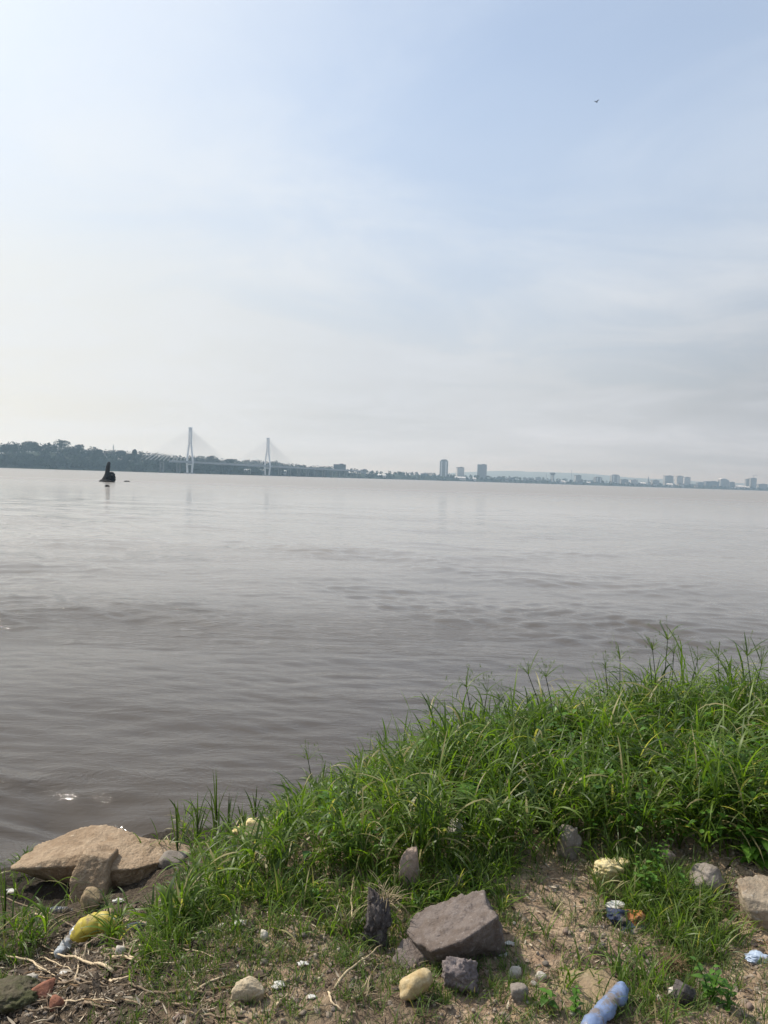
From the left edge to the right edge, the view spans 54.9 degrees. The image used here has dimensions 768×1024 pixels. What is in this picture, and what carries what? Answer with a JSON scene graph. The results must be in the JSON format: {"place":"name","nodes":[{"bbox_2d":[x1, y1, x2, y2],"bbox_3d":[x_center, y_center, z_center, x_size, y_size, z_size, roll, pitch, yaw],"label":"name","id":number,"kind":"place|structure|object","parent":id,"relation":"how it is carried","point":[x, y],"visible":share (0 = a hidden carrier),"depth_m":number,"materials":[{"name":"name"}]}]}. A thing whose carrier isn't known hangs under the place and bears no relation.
{"place":"outdoors","nodes":[
{"label":"outdoors","id":0,"kind":"place"},
{"bbox_2d":[0,468,767,868],"bbox_3d":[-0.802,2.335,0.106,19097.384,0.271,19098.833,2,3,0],"label":"river water","id":1,"kind":"structure","parent":0,"point":[176,638],"depth_m":12.59,"materials":[{"name":"liquid"}]},
{"bbox_2d":[99,462,112,481],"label":"river marker","id":2,"kind":"object","parent":1,"relation":"in","point":[105,477],"visible":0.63,"depth_m":138.27,"materials":[{"name":"metal"}]},
{"bbox_2d":[143,427,362,477],"bbox_3d":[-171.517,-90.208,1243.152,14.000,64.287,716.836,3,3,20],"label":"cable stayed bridge","id":3,"kind":"structure","parent":1,"relation":"on","point":[193,461],"depth_m":1115.69,"materials":[{"name":"concrete"}]},
{"bbox_2d":[0,738,767,1023],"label":"ground","id":4,"kind":"structure","parent":0,"point":[50,891],"depth_m":2.53,"materials":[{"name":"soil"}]},
{"bbox_2d":[0,851,20,932],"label":"reed","id":5,"kind":"object","parent":4,"relation":"on","point":[5,897],"visible":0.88,"depth_m":3.28,"materials":[{"name":"plant"}]},
{"bbox_2d":[0,975,40,1013],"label":"rock","id":6,"kind":"object","parent":4,"relation":"on","point":[16,992],"visible":0.84,"depth_m":2.54,"materials":[{"name":"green stone"}]},
{"bbox_2d":[5,954,47,970],"bbox_3d":[-1.408,1.793,2.960,0.381,0.124,0.063,4,3,40],"label":"stick","id":7,"kind":"object","parent":4,"relation":"on","point":[33,961],"visible":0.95,"depth_m":3.02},
{"bbox_2d":[13,1006,62,1012],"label":"twig","id":8,"kind":"object","parent":4,"relation":"on","point":[26,1008],"visible":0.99,"depth_m":2.48,"materials":[{"name":"wood"}]},
{"bbox_2d":[31,978,55,998],"bbox_3d":[-1.195,1.674,2.591,0.082,0.061,0.065,2,3,0],"label":"brick","id":9,"kind":"object","parent":4,"relation":"on","point":[42,988],"visible":0.74,"depth_m":2.58,"materials":[{"name":"brick"}]},
{"bbox_2d":[49,994,64,1011],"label":"rock","id":10,"kind":"object","parent":4,"relation":"on","point":[58,1000],"visible":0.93,"depth_m":2.49,"materials":[{"name":"brick"}]},
{"bbox_2d":[50,906,72,915],"bbox_3d":[-1.533,1.896,3.516,0.100,0.045,0.047,1,3,-11],"label":"plastic bottle","id":11,"kind":"object","parent":4,"relation":"on","point":[57,909],"visible":0.67,"depth_m":3.50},
{"bbox_2d":[29,895,98,931],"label":"twig","id":12,"kind":"object","parent":4,"relation":"on","point":[65,913],"visible":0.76,"depth_m":3.40,"materials":[{"name":"wood"}]},
{"bbox_2d":[54,924,75,958],"bbox_3d":[-1.332,1.814,3.159,0.051,0.046,0.244,2,3,3],"label":"plastic bottle","id":13,"kind":"object","parent":4,"relation":"on","point":[63,947],"visible":0.48,"depth_m":3.08,"materials":[{"name":"plastic"}]},
{"bbox_2d":[11,824,137,882],"bbox_3d":[-1.742,2.039,4.213,0.612,0.367,0.373,2,3,0],"label":"rock","id":14,"kind":"object","parent":4,"relation":"on","point":[57,858],"visible":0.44,"depth_m":4.12,"materials":[{"name":"beige stone"}]},
{"bbox_2d":[54,977,108,985],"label":"twig","id":15,"kind":"object","parent":4,"relation":"on","point":[64,982],"visible":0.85,"depth_m":2.57,"materials":[{"name":"wood"}]},
{"bbox_2d":[49,933,114,972],"bbox_3d":[-1.163,1.728,2.861,0.087,0.319,0.718,0,3,-38],"label":"stick","id":16,"kind":"object","parent":4,"relation":"on","point":[111,969],"visible":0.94,"depth_m":2.72,"materials":[{"name":"wood"}]},
{"bbox_2d":[80,886,101,910],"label":"rock","id":17,"kind":"object","parent":4,"relation":"on","point":[91,893],"visible":0.83,"depth_m":3.49,"materials":[{"name":"brown stone"}]},
{"bbox_2d":[68,843,118,904],"bbox_3d":[-1.526,1.925,3.909,0.194,0.265,0.258,2,3,0],"label":"rock","id":18,"kind":"object","parent":4,"relation":"on","point":[95,862],"visible":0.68,"depth_m":3.84,"materials":[{"name":"beige stone"}]},
{"bbox_2d":[70,911,126,942],"bbox_3d":[-1.172,1.712,3.043,0.235,0.133,0.093,2,3,0],"label":"plastic bag","id":19,"kind":"object","parent":4,"relation":"on","point":[78,932],"visible":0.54,"depth_m":3.02,"materials":[{"name":"plastic"}]},
{"bbox_2d":[115,945,126,954],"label":"rock","id":20,"kind":"object","parent":4,"relation":"on","point":[119,948],"visible":0.68,"depth_m":2.67,"materials":[{"name":"stone"}]},
{"bbox_2d":[126,922,149,936],"bbox_3d":[-0.985,1.702,3.034,0.130,0.052,0.055,0,3,-29],"label":"plastic bottle","id":21,"kind":"object","parent":4,"relation":"on","point":[128,931],"visible":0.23,"depth_m":3.00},
{"bbox_2d":[100,831,190,887],"bbox_3d":[-1.347,1.984,4.062,0.524,0.286,0.402,2,3,0],"label":"rock","id":22,"kind":"object","parent":4,"relation":"on","point":[136,860],"visible":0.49,"depth_m":4.04,"materials":[{"name":"beige stone"}]},
{"bbox_2d":[158,850,186,868],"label":"rock","id":23,"kind":"object","parent":4,"relation":"on","point":[164,863],"visible":0.84,"depth_m":4.02,"materials":[{"name":"grey stone"}]},
{"bbox_2d":[170,801,196,850],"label":"reed","id":24,"kind":"object","parent":4,"relation":"on","point":[177,828],"visible":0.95,"depth_m":4.09,"materials":[{"name":"plant"}]},
{"bbox_2d":[190,791,210,847],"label":"reed","id":25,"kind":"object","parent":4,"relation":"on","point":[197,823],"visible":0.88,"depth_m":4.20,"materials":[{"name":"plant"}]},
{"bbox_2d":[204,768,230,850],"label":"reed","id":26,"kind":"object","parent":4,"relation":"on","point":[215,810],"visible":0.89,"depth_m":4.18,"materials":[{"name":"plant"}]},
{"bbox_2d":[217,790,238,843],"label":"reed","id":27,"kind":"object","parent":4,"relation":"on","point":[229,809],"visible":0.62,"depth_m":4.31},
{"bbox_2d":[234,804,245,823],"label":"reed","id":28,"kind":"object","parent":4,"relation":"on","point":[242,816],"visible":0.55,"depth_m":4.19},
{"bbox_2d":[230,976,263,1002],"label":"rock","id":29,"kind":"object","parent":4,"relation":"on","point":[251,986],"visible":0.97,"depth_m":2.23,"materials":[{"name":"stone"}]},
{"bbox_2d":[232,818,271,841],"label":"rock","id":30,"kind":"object","parent":4,"relation":"on","point":[248,821],"visible":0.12,"depth_m":3.92,"materials":[{"name":"beige stone"}]},
{"bbox_2d":[244,788,261,818],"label":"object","id":31,"kind":"object","parent":4,"relation":"on","point":[251,807],"visible":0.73,"depth_m":4.39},
{"bbox_2d":[290,739,333,778],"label":"sedge","id":32,"kind":"object","parent":4,"relation":"on","point":[310,754],"visible":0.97,"depth_m":4.39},
{"bbox_2d":[322,901,359,935],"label":"dry tuft","id":33,"kind":"object","parent":4,"relation":"on","point":[349,923],"visible":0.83,"depth_m":2.58,"materials":[{"name":"plant"}]},
{"bbox_2d":[334,945,382,988],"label":"twig","id":34,"kind":"object","parent":4,"relation":"on","point":[350,968],"visible":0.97,"depth_m":2.33,"materials":[{"name":"wood"}]},
{"bbox_2d":[349,974,378,1001],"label":"dry tuft","id":35,"kind":"object","parent":4,"relation":"on","point":[364,990],"visible":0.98,"depth_m":2.22,"materials":[{"name":"plant"}]},
{"bbox_2d":[362,887,391,949],"bbox_3d":[-0.022,1.407,2.526,0.095,0.237,0.058,3,3,17],"label":"wood stump","id":36,"kind":"object","parent":4,"relation":"on","point":[378,919],"visible":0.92,"depth_m":2.51,"materials":[{"name":"wood"}]},
{"bbox_2d":[0,827,765,1023],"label":"grass","id":37,"kind":"structure","parent":4,"relation":"on","point":[281,887],"depth_m":2.73,"materials":[{"name":"plant"}]},
{"bbox_2d":[0,624,767,955],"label":"tall grass","id":38,"kind":"structure","parent":4,"relation":"on","point":[418,792],"depth_m":3.27,"materials":[{"name":"plant"}]},
{"bbox_2d":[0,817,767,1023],"bbox_3d":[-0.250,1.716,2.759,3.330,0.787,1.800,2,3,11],"label":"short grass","id":39,"kind":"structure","parent":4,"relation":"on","point":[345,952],"depth_m":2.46,"materials":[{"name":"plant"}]},
{"bbox_2d":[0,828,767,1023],"bbox_3d":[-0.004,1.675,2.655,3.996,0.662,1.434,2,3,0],"label":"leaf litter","id":40,"kind":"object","parent":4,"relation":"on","point":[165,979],"visible":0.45,"depth_m":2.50,"materials":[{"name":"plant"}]},
{"bbox_2d":[0,821,767,1023],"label":"debris","id":41,"kind":"object","parent":4,"relation":"on","point":[96,984],"visible":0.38,"depth_m":2.52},
{"bbox_2d":[201,1013,237,1020],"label":"twig","id":42,"kind":"object","parent":41,"relation":"on","point":[210,1014],"visible":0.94,"depth_m":2.19,"materials":[{"name":"wood"}]},
{"bbox_2d":[366,715,405,758],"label":"sedge","id":43,"kind":"object","parent":4,"relation":"on","point":[383,736],"visible":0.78,"depth_m":4.60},
{"bbox_2d":[358,871,420,922],"bbox_3d":[0.017,1.345,2.588,0.260,0.129,0.239,2,3,0],"label":"dry tuft","id":44,"kind":"object","parent":4,"relation":"on","point":[388,896],"visible":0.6,"depth_m":2.60,"materials":[{"name":"plant"}]},
{"bbox_2d":[398,846,419,890],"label":"rock","id":45,"kind":"object","parent":4,"relation":"on","point":[410,854],"visible":0.82,"depth_m":2.82,"materials":[{"name":"stone"}]},
{"bbox_2d":[392,937,427,969],"bbox_3d":[0.087,1.481,2.445,0.125,0.109,0.093,2,3,0],"label":"rock","id":46,"kind":"object","parent":4,"relation":"on","point":[410,949],"visible":0.57,"depth_m":2.44,"materials":[{"name":"grey stone"}]},
{"bbox_2d":[399,968,432,1000],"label":"rock","id":47,"kind":"object","parent":4,"relation":"on","point":[413,984],"visible":1,"depth_m":2.20,"materials":[{"name":"stone"}]},
{"bbox_2d":[407,890,505,965],"bbox_3d":[0.248,1.433,2.480,0.334,0.225,0.258,1,3,-11],"label":"rock","id":48,"kind":"object","parent":4,"relation":"on","point":[469,925],"visible":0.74,"depth_m":2.44,"materials":[{"name":"grey stone"}]},
{"bbox_2d":[447,818,466,849],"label":"rock","id":49,"kind":"object","parent":4,"relation":"on","point":[460,826],"visible":0.29,"depth_m":3.15,"materials":[{"name":"stone"}]},
{"bbox_2d":[441,956,478,993],"bbox_3d":[0.235,1.433,2.297,0.120,0.113,0.097,2,3,0],"label":"rock","id":50,"kind":"object","parent":4,"relation":"on","point":[462,972],"visible":0.93,"depth_m":2.27,"materials":[{"name":"grey stone"}]},
{"bbox_2d":[454,779,484,825],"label":"leafy weed","id":51,"kind":"object","parent":4,"relation":"on","point":[464,802],"visible":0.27,"depth_m":3.33,"materials":[{"name":"green plant"}]},
{"bbox_2d":[439,664,512,739],"bbox_3d":[0.474,1.102,3.950,0.342,0.602,0.306,1,3,-23],"label":"sedge","id":52,"kind":"object","parent":4,"relation":"on","point":[466,685],"visible":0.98,"depth_m":3.96,"materials":[{"name":"plant"}]},
{"bbox_2d":[471,671,513,731],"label":"sedge","id":53,"kind":"object","parent":4,"relation":"on","point":[487,690],"visible":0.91,"depth_m":4.05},
{"bbox_2d":[509,966,520,979],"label":"rock","id":54,"kind":"object","parent":4,"relation":"on","point":[515,970],"visible":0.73,"depth_m":2.35,"materials":[{"name":"stone"}]},
{"bbox_2d":[510,982,528,1002],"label":"rock","id":55,"kind":"object","parent":4,"relation":"on","point":[517,990],"visible":0.98,"depth_m":2.22,"materials":[{"name":"grey stone"}]},
{"bbox_2d":[505,650,549,722],"bbox_3d":[0.818,1.098,4.153,0.264,0.617,0.275,3,3,18],"label":"sedge","id":56,"kind":"object","parent":4,"relation":"on","point":[528,671],"visible":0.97,"depth_m":4.14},
{"bbox_2d":[302,672,767,861],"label":"creeper","id":57,"kind":"object","parent":4,"relation":"on","point":[610,770],"visible":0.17,"depth_m":3.28,"materials":[{"name":"green plant"}]},
{"bbox_2d":[535,971,545,982],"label":"rock","id":58,"kind":"object","parent":4,"relation":"on","point":[539,973],"visible":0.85,"depth_m":2.34,"materials":[{"name":"stone"}]},
{"bbox_2d":[528,659,562,745],"bbox_3d":[0.862,1.086,4.031,0.240,0.664,0.266,2,3,8],"label":"sedge","id":59,"kind":"object","parent":4,"relation":"on","point":[549,665],"visible":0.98,"depth_m":4.04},
{"bbox_2d":[538,988,559,1009],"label":"leafy weed","id":60,"kind":"object","parent":4,"relation":"on","point":[544,999],"visible":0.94,"depth_m":2.20,"materials":[{"name":"green plant"}]},
{"bbox_2d":[525,777,572,828],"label":"leafy weed","id":61,"kind":"object","parent":4,"relation":"on","point":[549,795],"visible":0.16,"depth_m":3.34,"materials":[{"name":"green plant"}]},
{"bbox_2d":[556,824,581,860],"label":"rock","id":62,"kind":"object","parent":4,"relation":"on","point":[574,839],"visible":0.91,"depth_m":3.09,"materials":[{"name":"grey stone"}]},
{"bbox_2d":[568,985,582,1014],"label":"leafy weed","id":63,"kind":"object","parent":4,"relation":"on","point":[574,997],"visible":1,"depth_m":2.18,"materials":[{"name":"green plant"}]},
{"bbox_2d":[554,706,605,755],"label":"leafy weed","id":64,"kind":"object","parent":4,"relation":"on","point":[571,718],"visible":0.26,"depth_m":4.10,"materials":[{"name":"green plant"}]},
{"bbox_2d":[572,861,593,875],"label":"dry tuft","id":65,"kind":"object","parent":4,"relation":"on","point":[586,865],"visible":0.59,"depth_m":3.00,"materials":[{"name":"plant"}]},
{"bbox_2d":[558,967,620,1014],"bbox_3d":[0.637,1.505,2.279,0.209,0.093,0.188,2,3,0],"label":"rock","id":66,"kind":"object","parent":4,"relation":"on","point":[586,980],"visible":0.48,"depth_m":2.30,"materials":[{"name":"brown stone"}]},
{"bbox_2d":[572,760,613,826],"bbox_3d":[0.967,1.291,3.400,0.218,0.275,0.245,2,3,0],"label":"leafy weed","id":67,"kind":"object","parent":4,"relation":"on","point":[603,780],"visible":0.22,"depth_m":3.39,"materials":[{"name":"green plant"}]},
{"bbox_2d":[581,981,628,1023],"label":"plastic bottle","id":68,"kind":"object","parent":4,"relation":"on","point":[599,1013],"visible":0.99,"depth_m":2.16,"materials":[{"name":"plastic"}]},
{"bbox_2d":[592,857,624,882],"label":"rock","id":69,"kind":"object","parent":4,"relation":"on","point":[605,864],"visible":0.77,"depth_m":2.91,"materials":[{"name":"beige stone"}]},
{"bbox_2d":[592,650,632,703],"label":"sedge","id":70,"kind":"object","parent":4,"relation":"on","point":[604,666],"visible":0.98,"depth_m":4.43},
{"bbox_2d":[605,900,626,908],"bbox_3d":[0.868,1.472,2.766,0.083,0.028,0.047,2,3,0],"label":"plastic scrap","id":71,"kind":"object","parent":4,"relation":"on","point":[612,904],"visible":0.69,"depth_m":2.76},
{"bbox_2d":[606,907,629,925],"bbox_3d":[0.854,1.473,2.698,0.099,0.062,0.096,2,3,0],"label":"cloth scrap","id":72,"kind":"object","parent":4,"relation":"on","point":[617,917],"visible":0.84,"depth_m":2.68,"materials":[{"name":"fabric"}]},
{"bbox_2d":[612,857,630,871],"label":"rock","id":73,"kind":"object","parent":4,"relation":"on","point":[621,860],"visible":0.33,"depth_m":2.97,"materials":[{"name":"beige stone"}]},
{"bbox_2d":[610,641,636,690],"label":"sedge","id":74,"kind":"object","parent":4,"relation":"on","point":[621,656],"visible":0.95,"depth_m":4.56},
{"bbox_2d":[620,922,646,934],"bbox_3d":[0.895,1.496,2.651,0.110,0.036,0.065,2,3,0],"label":"plastic scrap","id":75,"kind":"object","parent":4,"relation":"on","point":[639,928],"visible":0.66,"depth_m":2.64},
{"bbox_2d":[624,909,645,924],"bbox_3d":[0.911,1.486,2.698,0.082,0.061,0.096,0,3,-36],"label":"cloth scrap","id":76,"kind":"object","parent":4,"relation":"on","point":[630,916],"visible":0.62,"depth_m":2.68,"materials":[{"name":"fabric"}]},
{"bbox_2d":[632,856,664,899],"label":"leafy weed","id":77,"kind":"object","parent":4,"relation":"on","point":[646,885],"visible":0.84,"depth_m":2.82,"materials":[{"name":"green plant"}]},
{"bbox_2d":[618,702,684,767],"bbox_3d":[1.414,1.204,3.982,0.304,0.356,0.312,2,3,0],"label":"leafy weed","id":78,"kind":"object","parent":4,"relation":"on","point":[630,722],"visible":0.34,"depth_m":3.94,"materials":[{"name":"green plant"}]},
{"bbox_2d":[631,628,673,714],"bbox_3d":[1.529,1.031,4.276,0.236,0.717,0.328,0,3,-39],"label":"sedge","id":79,"kind":"object","parent":4,"relation":"on","point":[652,647],"visible":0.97,"depth_m":4.27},
{"bbox_2d":[647,830,673,870],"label":"leafy weed","id":80,"kind":"object","parent":4,"relation":"on","point":[658,857],"visible":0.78,"depth_m":2.96,"materials":[{"name":"green plant"}]},
{"bbox_2d":[658,848,675,866],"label":"rock","id":81,"kind":"object","parent":4,"relation":"on","point":[669,854],"visible":0.36,"depth_m":3.04,"materials":[{"name":"stone"}]},
{"bbox_2d":[643,615,693,695],"bbox_3d":[1.670,0.993,4.376,0.321,0.788,0.300,0,3,-29],"label":"sedge","id":82,"kind":"object","parent":4,"relation":"on","point":[667,637],"visible":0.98,"depth_m":4.34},
{"bbox_2d":[646,943,691,979],"bbox_3d":[0.944,1.495,2.419,0.158,0.133,0.163,2,3,0],"label":"dead grass mat","id":83,"kind":"object","parent":4,"relation":"on","point":[678,962],"visible":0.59,"depth_m":2.42,"materials":[{"name":"plant"}]},
{"bbox_2d":[658,636,691,696],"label":"sedge","id":84,"kind":"object","parent":4,"relation":"on","point":[673,651],"visible":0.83,"depth_m":4.58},
{"bbox_2d":[672,979,695,1005],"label":"rock","id":85,"kind":"object","parent":4,"relation":"on","point":[686,991],"visible":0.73,"depth_m":2.24,"materials":[{"name":"stone"}]},
{"bbox_2d":[684,711,712,755],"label":"leafy weed","id":86,"kind":"object","parent":4,"relation":"on","point":[707,723],"visible":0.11,"depth_m":3.95,"materials":[{"name":"green plant"}]},
{"bbox_2d":[687,646,711,710],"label":"sedge","id":87,"kind":"object","parent":4,"relation":"on","point":[696,658],"visible":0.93,"depth_m":4.34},
{"bbox_2d":[688,862,724,897],"bbox_3d":[1.263,1.446,2.893,0.146,0.130,0.121,2,3,0],"label":"rock","id":88,"kind":"object","parent":4,"relation":"on","point":[709,871],"visible":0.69,"depth_m":2.87,"materials":[{"name":"grey stone"}]},
{"bbox_2d":[689,956,731,1004],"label":"leafy weed","id":89,"kind":"object","parent":4,"relation":"on","point":[713,979],"visible":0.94,"depth_m":2.25,"materials":[{"name":"green plant"}]},
{"bbox_2d":[667,756,767,836],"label":"leafy weed","id":90,"kind":"object","parent":4,"relation":"on","point":[721,767],"visible":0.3,"depth_m":3.22,"materials":[{"name":"green plant"}]},
{"bbox_2d":[698,640,736,707],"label":"sedge","id":91,"kind":"object","parent":4,"relation":"on","point":[717,655],"visible":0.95,"depth_m":4.45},
{"bbox_2d":[719,984,736,1012],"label":"leafy weed","id":92,"kind":"object","parent":4,"relation":"on","point":[729,1001],"visible":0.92,"depth_m":2.23,"materials":[{"name":"green plant"}]},
{"bbox_2d":[718,918,740,939],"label":"rock","id":93,"kind":"object","parent":4,"relation":"on","point":[726,929],"visible":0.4,"depth_m":2.63,"materials":[{"name":"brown stone"}]},
{"bbox_2d":[706,740,767,820],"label":"leafy weed","id":94,"kind":"object","parent":4,"relation":"on","point":[723,771],"visible":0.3,"depth_m":3.29,"materials":[{"name":"green plant"}]},
{"bbox_2d":[715,630,766,721],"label":"sedge","id":95,"kind":"object","parent":4,"relation":"on","point":[746,651],"visible":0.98,"depth_m":4.25,"materials":[{"name":"plant"}]},
{"bbox_2d":[734,821,767,869],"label":"leafy weed","id":96,"kind":"object","parent":4,"relation":"on","point":[752,853],"visible":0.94,"depth_m":3.01,"materials":[{"name":"green plant"}]},
{"bbox_2d":[737,875,767,929],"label":"rock","id":97,"kind":"object","parent":4,"relation":"on","point":[753,893],"visible":0.84,"depth_m":2.69,"materials":[{"name":"stone"}]},
{"bbox_2d":[738,637,767,694],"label":"sedge","id":98,"kind":"object","parent":4,"relation":"on","point":[762,659],"visible":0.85,"depth_m":4.35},
{"bbox_2d":[744,950,767,964],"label":"plastic wrapper","id":99,"kind":"object","parent":4,"relation":"on","point":[752,956],"visible":0.89,"depth_m":2.47,"materials":[{"name":"plastic"}]},
{"bbox_2d":[0,452,767,490],"bbox_3d":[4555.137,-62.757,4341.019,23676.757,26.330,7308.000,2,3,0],"label":"bank terrain","id":100,"kind":"structure","parent":0,"point":[128,469],"depth_m":1540.58,"materials":[{"name":"plant"}]},
{"bbox_2d":[53,439,70,448],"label":"tree","id":101,"kind":"object","parent":100,"relation":"on","point":[61,443],"visible":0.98,"depth_m":997.84,"materials":[{"name":"green plant"}]},
{"bbox_2d":[0,441,767,489],"bbox_3d":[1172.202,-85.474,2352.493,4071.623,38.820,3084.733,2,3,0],"label":"distant woodland","id":102,"kind":"object","parent":100,"relation":"on","point":[125,458],"visible":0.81,"depth_m":1027.37,"materials":[{"name":"plant"}]},
{"bbox_2d":[440,459,447,476],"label":"tower block","id":103,"kind":"structure","parent":100,"relation":"on","point":[443,467],"depth_m":2222.88,"materials":[{"name":"concrete"}]},
{"bbox_2d":[456,467,463,476],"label":"apartment block","id":104,"kind":"structure","parent":100,"relation":"on","point":[459,471],"depth_m":2298.47,"materials":[{"name":"concrete"}]},
{"bbox_2d":[477,464,486,478],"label":"tower block","id":105,"kind":"structure","parent":100,"relation":"on","point":[481,470],"depth_m":2386.65,"materials":[{"name":"concrete"}]},
{"bbox_2d":[610,474,619,482],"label":"tower block","id":106,"kind":"structure","parent":100,"relation":"on","point":[614,478],"depth_m":2902.97,"materials":[{"name":"concrete"}]},
{"bbox_2d":[663,475,673,484],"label":"tower block","id":107,"kind":"structure","parent":100,"relation":"on","point":[668,479],"depth_m":3062.33,"materials":[{"name":"concrete"}]},
{"bbox_2d":[718,478,728,487],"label":"curved roof building","id":108,"kind":"structure","parent":100,"relation":"on","point":[723,482],"depth_m":3227.55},
{"bbox_2d":[0,0,767,484],"label":"sky","id":109,"kind":"structure","parent":0,"point":[408,236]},
{"bbox_2d":[436,471,767,486],"bbox_3d":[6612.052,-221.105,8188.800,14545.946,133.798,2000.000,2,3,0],"label":"distant hills","id":110,"kind":"structure","parent":0,"point":[557,475],"depth_m":7661.07,"materials":[{"name":"grey"}]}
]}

